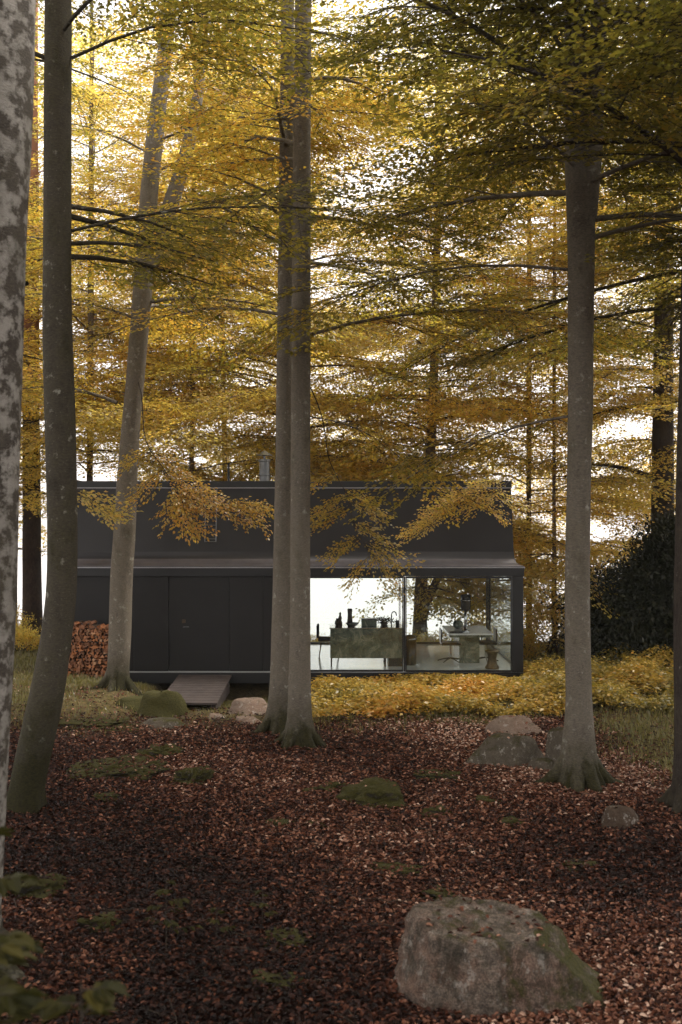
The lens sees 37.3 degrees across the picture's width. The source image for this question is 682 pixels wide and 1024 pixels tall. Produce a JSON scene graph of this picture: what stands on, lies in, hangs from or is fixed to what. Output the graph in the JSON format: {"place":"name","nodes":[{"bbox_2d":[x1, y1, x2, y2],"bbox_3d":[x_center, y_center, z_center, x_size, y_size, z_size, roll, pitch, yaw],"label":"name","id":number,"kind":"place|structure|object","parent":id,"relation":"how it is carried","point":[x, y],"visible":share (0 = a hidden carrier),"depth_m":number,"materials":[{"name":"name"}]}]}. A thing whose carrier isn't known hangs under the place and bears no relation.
{"place":"outdoors","nodes":[
{"label":"outdoors","id":0,"kind":"place"},
{"bbox_2d":[17,513,646,643],"bbox_3d":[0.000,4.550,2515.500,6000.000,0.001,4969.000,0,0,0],"label":"water","id":1,"kind":"structure","parent":0,"point":[328,602],"depth_m":53.77,"materials":[{"name":"grey liquid"}]},
{"bbox_2d":[0,637,681,1023],"bbox_3d":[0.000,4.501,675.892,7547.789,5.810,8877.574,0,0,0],"label":"ground","id":2,"kind":"structure","parent":0,"point":[248,689],"depth_m":11.53,"materials":[{"name":"soil"}]},
{"bbox_2d":[0,0,43,987],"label":"lichen tree","id":3,"kind":"object","parent":2,"relation":"on","point":[17,39],"visible":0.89,"depth_m":7.87,"materials":[{"name":"grey plant"}]},
{"bbox_2d":[0,825,44,960],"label":"sapling","id":4,"kind":"object","parent":2,"relation":"on","point":[11,882],"visible":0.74,"depth_m":3.88,"materials":[{"name":"green plant"}]},
{"bbox_2d":[0,938,47,1023],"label":"sapling","id":5,"kind":"object","parent":2,"relation":"on","point":[11,996],"visible":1,"depth_m":3.15,"materials":[{"name":"green plant"}]},
{"bbox_2d":[0,907,50,1019],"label":"sapling","id":6,"kind":"object","parent":2,"relation":"on","point":[23,1010],"visible":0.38,"depth_m":3.59,"materials":[{"name":"green plant"}]},
{"bbox_2d":[15,622,40,650],"bbox_3d":[-8.962,3.408,27.659,2.340,0.913,1.909,0,0,0],"label":"shore bush","id":7,"kind":"object","parent":2,"relation":"on","point":[27,640],"visible":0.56,"depth_m":27.46,"materials":[{"name":"yellow plant"}]},
{"bbox_2d":[15,603,41,634],"bbox_3d":[-10.353,3.118,29.491,3.294,1.490,2.166,0,0,0],"label":"shore bush","id":8,"kind":"object","parent":2,"relation":"on","point":[17,617],"visible":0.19,"depth_m":29.42,"materials":[{"name":"yellow plant"}]},
{"bbox_2d":[5,872,70,904],"bbox_3d":[-2.989,3.619,9.719,0.833,0.284,0.798,0,0,0],"label":"moss hump","id":9,"kind":"object","parent":2,"relation":"on","point":[28,890],"visible":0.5,"depth_m":9.58,"materials":[{"name":"plant"}]},
{"bbox_2d":[20,75,100,458],"bbox_3d":[-10.572,-4.091,21.856,10.089,15.230,12.109,0,0,0],"label":"beech tree","id":10,"kind":"object","parent":2,"relation":"on","point":[34,360],"visible":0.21,"depth_m":23.00,"materials":[{"name":"yellow plant"}]},
{"bbox_2d":[28,980,129,1023],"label":"sapling","id":11,"kind":"object","parent":2,"relation":"on","point":[97,995],"visible":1,"depth_m":3.33,"materials":[{"name":"green plant"}]},
{"bbox_2d":[58,716,139,732],"bbox_3d":[-4.202,3.644,17.346,1.821,0.140,1.194,0,0,30],"label":"moss hump","id":12,"kind":"object","parent":2,"relation":"on","point":[70,722],"visible":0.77,"depth_m":17.26,"materials":[{"name":"plant"}]},
{"bbox_2d":[77,911,122,933],"bbox_3d":[-2.119,3.602,8.820,0.398,0.183,0.358,0,0,23],"label":"moss hump","id":13,"kind":"object","parent":2,"relation":"on","point":[97,920],"visible":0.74,"depth_m":8.77,"materials":[{"name":"plant"}]},
{"bbox_2d":[20,0,183,634],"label":"pine tree","id":14,"kind":"object","parent":2,"relation":"on","point":[31,574],"visible":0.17,"depth_m":30.77,"materials":[{"name":"plant"}]},
{"bbox_2d":[16,34,196,620],"bbox_3d":[-10.957,-5.946,31.270,12.628,20.034,12.170,0,0,0],"label":"shore tree","id":15,"kind":"object","parent":2,"relation":"on","point":[75,321],"visible":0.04,"depth_m":31.20,"materials":[{"name":"yellow plant"}]},
{"bbox_2d":[91,791,123,802],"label":"moss hump","id":16,"kind":"object","parent":2,"relation":"on","point":[103,799],"visible":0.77,"depth_m":12.73,"materials":[{"name":"plant"}]},
{"bbox_2d":[64,754,170,780],"bbox_3d":[-3.154,3.621,14.181,2.097,0.320,1.373,0,0,0],"label":"moss hump","id":17,"kind":"object","parent":2,"relation":"on","point":[131,771],"visible":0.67,"depth_m":14.01,"materials":[{"name":"plant"}]},
{"bbox_2d":[27,0,212,244],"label":"beech tree","id":18,"kind":"object","parent":2,"relation":"on","point":[99,69],"visible":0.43,"depth_m":17.53,"materials":[{"name":"yellow plant"}]},
{"bbox_2d":[115,695,142,711],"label":"rock","id":19,"kind":"object","parent":2,"relation":"on","point":[134,702],"visible":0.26,"depth_m":19.02,"materials":[{"name":"stone"}]},
{"bbox_2d":[19,0,276,522],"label":"shore tree","id":20,"kind":"object","parent":2,"relation":"on","point":[91,87],"visible":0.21,"depth_m":28.94,"materials":[{"name":"yellow plant"}]},
{"bbox_2d":[136,743,183,757],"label":"moss hump","id":21,"kind":"object","parent":2,"relation":"on","point":[156,750],"visible":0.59,"depth_m":15.14,"materials":[{"name":"plant"}]},
{"bbox_2d":[137,690,188,717],"bbox_3d":[-3.235,3.630,18.569,1.062,0.742,0.801,0,0,-25],"label":"rock","id":22,"kind":"object","parent":2,"relation":"on","point":[164,703],"visible":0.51,"depth_m":18.39,"materials":[{"name":"stone"}]},
{"bbox_2d":[140,717,186,729],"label":"rock","id":23,"kind":"object","parent":2,"relation":"on","point":[166,722],"visible":0.69,"depth_m":17.36,"materials":[{"name":"grey stone"}]},
{"bbox_2d":[145,880,202,950],"bbox_3d":[-1.414,3.334,8.295,0.473,0.620,0.340,0,0,35],"label":"sapling","id":24,"kind":"object","parent":2,"relation":"on","point":[159,892],"visible":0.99,"depth_m":8.28,"materials":[{"name":"green plant"}]},
{"bbox_2d":[169,765,214,786],"bbox_3d":[-2.031,3.608,13.654,0.629,0.393,0.611,0,0,0],"label":"moss hump","id":25,"kind":"object","parent":2,"relation":"on","point":[189,774],"visible":0.62,"depth_m":13.55,"materials":[{"name":"plant"}]},
{"bbox_2d":[167,675,231,709],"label":"entrance ramp","id":26,"kind":"structure","parent":2,"relation":"on","point":[213,691],"depth_m":21.26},
{"bbox_2d":[20,0,399,485],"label":"shore tree","id":27,"kind":"object","parent":2,"relation":"on","point":[117,394],"visible":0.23,"depth_m":28.34,"materials":[{"name":"yellow plant"}]},
{"bbox_2d":[22,1,404,695],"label":"beech tree","id":28,"kind":"object","parent":2,"relation":"on","point":[116,675],"visible":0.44,"depth_m":20.45,"materials":[{"name":"yellow plant"}]},
{"bbox_2d":[208,713,224,719],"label":"rock","id":29,"kind":"object","parent":2,"relation":"on","point":[216,715],"visible":0.64,"depth_m":18.13,"materials":[{"name":"stone"}]},
{"bbox_2d":[37,62,399,480],"bbox_3d":[-3.688,-5.866,33.553,12.680,22.729,13.137,0,0,0],"label":"shore tree","id":30,"kind":"object","parent":2,"relation":"on","point":[267,366],"visible":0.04,"depth_m":32.38,"materials":[{"name":"yellow plant"}]},
{"bbox_2d":[206,906,235,940],"bbox_3d":[-1.047,3.506,8.587,0.289,0.300,0.196,0,0,19],"label":"sapling","id":31,"kind":"object","parent":2,"relation":"on","point":[222,929],"visible":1,"depth_m":8.59,"materials":[{"name":"green plant"}]},
{"bbox_2d":[234,716,260,723],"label":"rock","id":32,"kind":"object","parent":2,"relation":"on","point":[251,719],"visible":0.57,"depth_m":17.71,"materials":[{"name":"stone"}]},
{"bbox_2d":[228,697,267,715],"bbox_3d":[-1.604,3.655,18.665,1.095,0.384,0.820,0,0,0],"label":"rock","id":33,"kind":"object","parent":2,"relation":"on","point":[247,706],"visible":0.57,"depth_m":18.55,"materials":[{"name":"stone"}]},
{"bbox_2d":[6,0,502,815],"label":"beech tree","id":34,"kind":"object","parent":2,"relation":"on","point":[26,790],"visible":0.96,"depth_m":12.21,"materials":[{"name":"yellow plant"}]},
{"bbox_2d":[42,451,142,529],"bbox_3d":[-3.562,-0.320,14.013,1.527,1.145,1.180,0,0,0],"label":"hanging bough","id":35,"kind":"object","parent":34,"relation":"attached to","point":[108,514],"visible":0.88,"depth_m":13.95,"materials":[{"name":"yellow plant"}]},
{"bbox_2d":[249,889,277,926],"bbox_3d":[-0.682,3.489,8.916,0.188,0.340,0.238,0,0,-35],"label":"sapling","id":36,"kind":"object","parent":2,"relation":"on","point":[261,905],"visible":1,"depth_m":8.90,"materials":[{"name":"green plant"}]},
{"bbox_2d":[34,0,504,735],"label":"beech tree","id":37,"kind":"object","parent":2,"relation":"on","point":[274,718],"visible":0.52,"depth_m":16.86,"materials":[{"name":"yellow plant"}]},
{"bbox_2d":[91,382,273,545],"bbox_3d":[-2.782,-0.916,18.716,3.572,3.079,1.755,0,0,0],"label":"hanging bough","id":38,"kind":"object","parent":37,"relation":"attached to","point":[183,500],"visible":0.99,"depth_m":18.49,"materials":[{"name":"yellow plant"}]},
{"bbox_2d":[250,969,305,992],"bbox_3d":[-0.461,3.614,7.784,0.517,0.102,0.436,0,0,0],"label":"moss hump","id":39,"kind":"object","parent":2,"relation":"on","point":[267,975],"visible":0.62,"depth_m":7.73,"materials":[{"name":"plant"}]},
{"bbox_2d":[265,817,294,826],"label":"moss hump","id":40,"kind":"object","parent":2,"relation":"on","point":[283,821],"visible":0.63,"depth_m":11.89,"materials":[{"name":"plant"}]},
{"bbox_2d":[39,0,525,590],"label":"shore tree","id":41,"kind":"object","parent":2,"relation":"on","point":[209,402],"visible":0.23,"depth_m":28.99,"materials":[{"name":"yellow plant"}]},
{"bbox_2d":[259,926,316,951],"bbox_3d":[-0.510,3.646,8.597,0.708,0.152,0.507,0,0,0],"label":"moss hump","id":42,"kind":"object","parent":2,"relation":"on","point":[289,942],"visible":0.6,"depth_m":8.59,"materials":[{"name":"plant"}]},
{"bbox_2d":[74,451,524,682],"bbox_3d":[-1.185,1.415,25.134,10.610,5.870,5.052,0,0,0],"label":"cabin","id":43,"kind":"object","parent":2,"relation":"on","point":[201,607],"visible":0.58,"depth_m":22.84,"materials":[{"name":"black metal"}]},
{"bbox_2d":[169,576,229,670],"bbox_3d":[-3.195,2.513,22.747,1.366,2.135,0.106,0,0,0],"label":"door","id":44,"kind":"structure","parent":43,"relation":"in","point":[199,606],"depth_m":22.76,"materials":[{"name":"wood"}]},
{"bbox_2d":[204,489,216,541],"bbox_3d":[-2.960,0.080,22.995,0.274,1.204,0.207,0,0,0],"label":"roof ladder","id":45,"kind":"object","parent":43,"relation":"attached to","point":[215,538],"visible":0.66,"depth_m":22.95,"materials":[{"name":"metal"}]},
{"bbox_2d":[316,624,338,658],"bbox_3d":[-0.320,3.182,24.900,0.560,0.822,0.500,0,0,0],"label":"side chair","id":46,"kind":"object","parent":43,"relation":"on","point":[321,639],"visible":0.69,"depth_m":24.68,"materials":[{"name":"black fabric"}]},
{"bbox_2d":[310,578,399,643],"bbox_3d":[0.350,2.518,27.560,2.500,2.145,0.040,0,0,0],"label":"window","id":47,"kind":"structure","parent":43,"relation":"in","point":[399,578],"depth_m":27.54,"materials":[{"name":"black metal"}]},
{"bbox_2d":[310,576,402,671],"bbox_3d":[0.235,2.518,22.730,2.330,2.145,0.040,0,0,0],"label":"window","id":48,"kind":"structure","parent":43,"relation":"in","point":[310,576],"depth_m":22.71,"materials":[{"name":"black metal"}]},
{"bbox_2d":[400,578,486,643],"bbox_3d":[2.795,2.518,27.560,2.350,2.145,0.040,0,0,0],"label":"window","id":49,"kind":"structure","parent":43,"relation":"in","point":[400,578],"depth_m":27.54,"materials":[{"name":"black metal"}]},
{"bbox_2d":[438,628,460,662],"bbox_3d":[2.621,3.184,24.227,0.600,0.786,0.574,0,0,0],"label":"swivel chair","id":50,"kind":"object","parent":43,"relation":"on","point":[449,643],"visible":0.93,"depth_m":24.08,"materials":[{"name":"black paint"}]},
{"bbox_2d":[406,576,511,671],"bbox_3d":[2.640,2.518,22.688,2.380,2.145,0.035,0,0,0],"label":"window","id":51,"kind":"structure","parent":43,"relation":"in","point":[510,577],"depth_m":22.67,"materials":[{"name":"black metal"}]},
{"bbox_2d":[442,626,492,662],"bbox_3d":[3.050,3.224,24.550,1.040,0.735,1.700,0,0,0],"label":"dining table","id":52,"kind":"object","parent":43,"relation":"on","point":[467,651],"visible":0.94,"depth_m":24.00,"materials":[{"name":"grey stone"}]},
{"bbox_2d":[453,620,462,628],"bbox_3d":[2.860,2.753,24.700,0.260,0.200,0.260,0,0,0],"label":"flower bowl","id":53,"kind":"object","parent":52,"relation":"on","point":[457,624],"visible":1,"depth_m":24.61,"materials":[{"name":"green ceramic"}]},
{"bbox_2d":[461,594,470,631],"bbox_3d":[2.980,2.413,24.150,0.236,0.880,0.236,0,0,0],"label":"table lamp","id":54,"kind":"object","parent":52,"relation":"on","point":[465,603],"visible":0.99,"depth_m":24.07,"materials":[{"name":"black metal"}]},
{"bbox_2d":[479,627,498,660],"bbox_3d":[3.479,3.184,24.273,0.600,0.786,0.574,0,0,0],"label":"swivel chair","id":55,"kind":"object","parent":43,"relation":"on","point":[487,642],"visible":0.78,"depth_m":24.24,"materials":[{"name":"black paint"}]},
{"bbox_2d":[485,649,498,668],"bbox_3d":[3.470,3.381,23.200,0.330,0.420,0.330,0,0,0],"label":"stool","id":56,"kind":"object","parent":43,"relation":"on","point":[492,660],"visible":1,"depth_m":23.10,"materials":[{"name":"brown wood"}]},
{"bbox_2d":[488,578,509,662],"bbox_3d":[4.030,2.518,25.175,0.040,2.145,4.710,0,0,0],"label":"window","id":57,"kind":"structure","parent":43,"relation":"in","point":[489,579],"depth_m":27.19,"materials":[{"name":"black metal"}]},
{"bbox_2d":[301,820,329,827],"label":"moss hump","id":58,"kind":"object","parent":2,"relation":"on","point":[310,821],"visible":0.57,"depth_m":11.78,"materials":[{"name":"plant"}]},
{"bbox_2d":[310,628,329,641],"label":"shore bush","id":59,"kind":"object","parent":2,"relation":"on","point":[316,639],"visible":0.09,"depth_m":29.22,"materials":[{"name":"yellow plant"}]},
{"bbox_2d":[302,781,348,793],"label":"moss hump","id":60,"kind":"object","parent":2,"relation":"on","point":[335,784],"visible":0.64,"depth_m":13.17,"materials":[{"name":"plant"}]},
{"bbox_2d":[0,685,681,1023],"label":"fallen leaves","id":61,"kind":"object","parent":2,"relation":"on","point":[202,914],"depth_m":10.18,"materials":[{"name":"brown plant"}]},
{"bbox_2d":[333,776,407,808],"bbox_3d":[0.336,3.596,12.722,0.770,0.439,1.243,0,0,-34],"label":"rock","id":62,"kind":"object","parent":2,"relation":"on","point":[378,791],"visible":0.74,"depth_m":12.56,"materials":[{"name":"stone"}]},
{"bbox_2d":[94,0,658,751],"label":"beech tree","id":63,"kind":"object","parent":2,"relation":"on","point":[300,730],"visible":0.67,"depth_m":15.83,"materials":[{"name":"yellow plant"}]},
{"bbox_2d":[310,386,424,604],"bbox_3d":[0.156,-0.274,18.058,2.464,3.831,1.888,0,0,-29],"label":"hanging bough","id":64,"kind":"object","parent":63,"relation":"attached to","point":[342,551],"visible":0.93,"depth_m":17.91,"materials":[{"name":"yellow plant"}]},
{"bbox_2d":[367,861,428,879],"bbox_3d":[0.637,3.639,10.280,0.789,0.118,0.543,0,0,0],"label":"moss hump","id":65,"kind":"object","parent":2,"relation":"on","point":[405,870],"visible":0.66,"depth_m":10.26,"materials":[{"name":"plant"}]},
{"bbox_2d":[212,8,618,637],"bbox_3d":[2.116,-5.293,31.360,12.753,19.458,12.060,0,0,16],"label":"shore tree","id":66,"kind":"object","parent":2,"relation":"on","point":[424,592],"visible":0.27,"depth_m":29.43,"materials":[{"name":"yellow plant"}]},
{"bbox_2d":[407,629,443,641],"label":"shore bush","id":67,"kind":"object","parent":2,"relation":"on","point":[419,637],"visible":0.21,"depth_m":29.24,"materials":[{"name":"yellow plant"}]},
{"bbox_2d":[420,805,451,818],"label":"moss hump","id":68,"kind":"object","parent":2,"relation":"on","point":[431,809],"visible":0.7,"depth_m":12.11,"materials":[{"name":"plant"}]},
{"bbox_2d":[413,768,465,782],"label":"moss hump","id":69,"kind":"object","parent":2,"relation":"on","point":[431,776],"visible":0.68,"depth_m":13.63,"materials":[{"name":"plant"}]},
{"bbox_2d":[417,884,464,899],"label":"moss hump","id":70,"kind":"object","parent":2,"relation":"on","point":[433,893],"visible":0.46,"depth_m":9.39,"materials":[{"name":"plant"}]},
{"bbox_2d":[212,0,681,795],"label":"beech tree","id":71,"kind":"object","parent":2,"relation":"on","point":[578,766],"visible":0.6,"depth_m":13.16,"materials":[{"name":"yellow plant"}]},
{"bbox_2d":[416,611,509,650],"bbox_3d":[3.632,3.485,29.381,3.279,1.368,1.902,0,0,0],"label":"shore bush","id":72,"kind":"object","parent":2,"relation":"on","point":[499,640],"visible":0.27,"depth_m":29.26,"materials":[{"name":"green plant"}]},
{"bbox_2d":[471,794,502,805],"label":"moss hump","id":73,"kind":"object","parent":2,"relation":"on","point":[484,798],"visible":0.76,"depth_m":12.44,"materials":[{"name":"plant"}]},
{"bbox_2d":[311,643,673,722],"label":"undergrowth","id":74,"kind":"object","parent":2,"relation":"on","point":[542,684],"visible":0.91,"depth_m":19.17,"materials":[{"name":"yellow plant"}]},
{"bbox_2d":[307,0,681,816],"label":"beech tree","id":75,"kind":"object","parent":2,"relation":"on","point":[671,796],"visible":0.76,"depth_m":11.80,"materials":[{"name":"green plant"}]},
{"bbox_2d":[310,26,679,633],"bbox_3d":[6.344,-5.944,31.758,13.563,20.544,13.011,0,0,35],"label":"shore tree","id":76,"kind":"object","parent":2,"relation":"on","point":[559,560],"visible":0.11,"depth_m":30.50,"materials":[{"name":"yellow plant"}]},
{"bbox_2d":[393,896,607,1019],"bbox_3d":[1.317,3.520,7.603,2.081,0.990,1.091,0,0,0],"label":"boulder","id":77,"kind":"object","parent":2,"relation":"on","point":[440,967],"visible":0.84,"depth_m":7.31,"materials":[{"name":"stone"}]},
{"bbox_2d":[464,732,544,768],"bbox_3d":[2.355,3.510,14.518,1.310,0.631,0.777,0,0,-37],"label":"rock","id":78,"kind":"object","parent":2,"relation":"on","point":[494,749],"visible":0.62,"depth_m":14.36,"materials":[{"name":"grey stone"}]},
{"bbox_2d":[496,816,524,826],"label":"moss hump","id":79,"kind":"object","parent":2,"relation":"on","point":[505,820],"visible":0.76,"depth_m":11.61,"materials":[{"name":"plant"}]},
{"bbox_2d":[347,0,681,412],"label":"beech tree","id":80,"kind":"object","parent":2,"relation":"on","point":[670,242],"visible":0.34,"depth_m":17.62,"materials":[{"name":"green plant"}]},
{"bbox_2d":[484,715,545,734],"bbox_3d":[2.815,3.518,16.432,0.829,0.336,1.119,0,0,-35],"label":"rock","id":81,"kind":"object","parent":2,"relation":"on","point":[515,724],"visible":0.57,"depth_m":16.33,"materials":[{"name":"stone"}]},
{"bbox_2d":[497,619,552,660],"bbox_3d":[4.910,3.479,27.531,1.664,1.297,1.691,0,0,22],"label":"shore bush","id":82,"kind":"object","parent":2,"relation":"on","point":[529,639],"visible":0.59,"depth_m":27.41,"materials":[{"name":"brown plant"}]},
{"bbox_2d":[497,589,564,655],"bbox_3d":[5.718,3.105,28.713,2.676,2.039,2.135,0,0,0],"label":"shore bush","id":83,"kind":"object","parent":2,"relation":"on","point":[543,620],"visible":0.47,"depth_m":28.45,"materials":[{"name":"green plant"}]},
{"bbox_2d":[527,757,553,771],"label":"rock","id":84,"kind":"object","parent":2,"relation":"on","point":[544,763],"visible":0.56,"depth_m":14.10,"materials":[{"name":"grey stone"}]},
{"bbox_2d":[405,1,679,650],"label":"shore tree","id":85,"kind":"object","parent":2,"relation":"on","point":[615,483],"visible":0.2,"depth_m":28.76,"materials":[{"name":"yellow plant"}]},
{"bbox_2d":[545,726,563,762],"bbox_3d":[3.113,3.498,14.280,0.394,0.930,0.478,0,0,-31],"label":"rock","id":86,"kind":"object","parent":2,"relation":"on","point":[554,741],"visible":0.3,"depth_m":14.19,"materials":[{"name":"grey stone"}]},
{"bbox_2d":[541,554,593,639],"bbox_3d":[6.998,2.535,30.012,2.550,2.984,2.242,0,0,0],"label":"shore bush","id":87,"kind":"object","parent":2,"relation":"on","point":[562,603],"visible":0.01,"depth_m":29.97,"materials":[{"name":"yellow plant"}]},
{"bbox_2d":[458,30,681,535],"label":"beech tree","id":88,"kind":"object","parent":2,"relation":"on","point":[662,433],"visible":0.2,"depth_m":27.30,"materials":[{"name":"yellow plant"}]},
{"bbox_2d":[475,36,681,533],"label":"shore tree","id":89,"kind":"object","parent":2,"relation":"on","point":[647,447],"visible":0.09,"depth_m":30.74,"materials":[{"name":"yellow plant"}]},
{"bbox_2d":[556,859,601,872],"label":"moss hump","id":90,"kind":"object","parent":2,"relation":"on","point":[590,862],"visible":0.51,"depth_m":10.21,"materials":[{"name":"plant"}]},
{"bbox_2d":[484,0,681,237],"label":"beech tree","id":91,"kind":"object","parent":2,"relation":"on","point":[613,55],"visible":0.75,"depth_m":9.80,"materials":[{"name":"green plant"}]},
{"bbox_2d":[522,5,681,424],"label":"beech tree","id":92,"kind":"object","parent":2,"relation":"on","point":[669,406],"visible":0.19,"depth_m":19.16,"materials":[{"name":"yellow plant"}]},
{"bbox_2d":[537,500,674,666],"bbox_3d":[8.735,1.867,25.701,7.549,4.321,6.046,0,0,0],"label":"evergreen shrub","id":93,"kind":"object","parent":2,"relation":"on","point":[644,582],"visible":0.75,"depth_m":24.93,"materials":[{"name":"green plant"}]},
{"bbox_2d":[555,604,672,668],"bbox_3d":[8.612,3.010,24.856,6.659,1.792,3.616,0,0,0],"label":"evergreen shrub","id":94,"kind":"object","parent":2,"relation":"on","point":[639,645],"visible":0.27,"depth_m":24.46,"materials":[{"name":"green plant"}]},
{"bbox_2d":[601,805,638,829],"bbox_3d":[3.157,3.507,11.469,0.525,0.358,0.392,0,0,-40],"label":"rock","id":95,"kind":"object","parent":2,"relation":"on","point":[619,816],"visible":0.62,"depth_m":11.34,"materials":[{"name":"grey stone"}]},
{"bbox_2d":[10,638,673,788],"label":"grass","id":96,"kind":"structure","parent":0,"point":[24,657],"depth_m":17.92,"materials":[{"name":"yellow plant"}]},
{"bbox_2d":[19,0,681,512],"label":"sky","id":97,"kind":"structure","parent":0,"point":[99,477],"materials":[{"name":"white"}]},
{"bbox_2d":[329,611,401,666],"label":"kitchen island","id":98,"kind":"structure","parent":0,"point":[377,641],"depth_m":23.43,"materials":[{"name":"grey stone"}]},
{"bbox_2d":[338,612,341,626],"bbox_3d":[-0.020,2.521,23.750,0.100,0.330,0.100,0,0,0],"label":"pepper mill","id":99,"kind":"object","parent":98,"relation":"on","point":[340,621],"visible":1,"depth_m":23.72,"materials":[{"name":"wood"}]},
{"bbox_2d":[347,608,352,621],"bbox_3d":[0.210,2.486,23.900,0.130,0.400,0.130,0,0,0],"label":"vase","id":100,"kind":"object","parent":98,"relation":"on","point":[349,611],"visible":0.84,"depth_m":23.85,"materials":[{"name":"ceramic"}]},
{"bbox_2d":[346,622,357,626],"bbox_3d":[0.260,2.641,23.660,0.320,0.090,0.320,0,0,0],"label":"bowl","id":101,"kind":"object","parent":98,"relation":"on","point":[352,624],"visible":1,"depth_m":23.58,"materials":[{"name":"ceramic"}]},
{"bbox_2d":[361,618,376,625],"bbox_3d":[0.660,2.599,23.850,0.370,0.175,0.290,0,0,0],"label":"cooking pot box","id":102,"kind":"object","parent":98,"relation":"on","point":[368,621],"visible":1,"depth_m":23.71,"materials":[{"name":"grey metal"}]},
{"bbox_2d":[367,615,399,624],"bbox_3d":[0.948,2.577,24.002,0.887,0.257,0.489,0,0,0],"label":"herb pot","id":103,"kind":"object","parent":98,"relation":"on","point":[383,620],"visible":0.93,"depth_m":23.97,"materials":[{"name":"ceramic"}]},
{"bbox_2d":[405,635,418,665],"bbox_3d":[1.640,3.236,23.758,0.324,0.710,0.298,0,0,-39],"label":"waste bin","id":104,"kind":"object","parent":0,"point":[411,650],"visible":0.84,"depth_m":23.62,"materials":[{"name":"brown metal"}]},
{"bbox_2d":[391,433,566,544],"bbox_3d":[3.189,-0.741,19.475,4.474,2.792,1.914,0,0,-16],"label":"hanging bough","id":105,"kind":"object","parent":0,"point":[424,522],"visible":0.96,"depth_m":19.03,"materials":[{"name":"yellow plant"}]},
{"bbox_3d":[-5.502,2.516,22.306,0.068,0.105,0.367,32,-1,1],"label":"firewood log","id":106,"kind":"object","parent":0,"visible":0},
{"bbox_2d":[89,620,96,625],"bbox_3d":[-5.466,2.445,22.284,0.087,0.099,0.376,-22,-1,3],"label":"firewood log","id":107,"kind":"object","parent":106,"relation":"on","point":[93,622],"visible":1,"depth_m":22.21,"materials":[{"name":"brown wood"}]}
]}

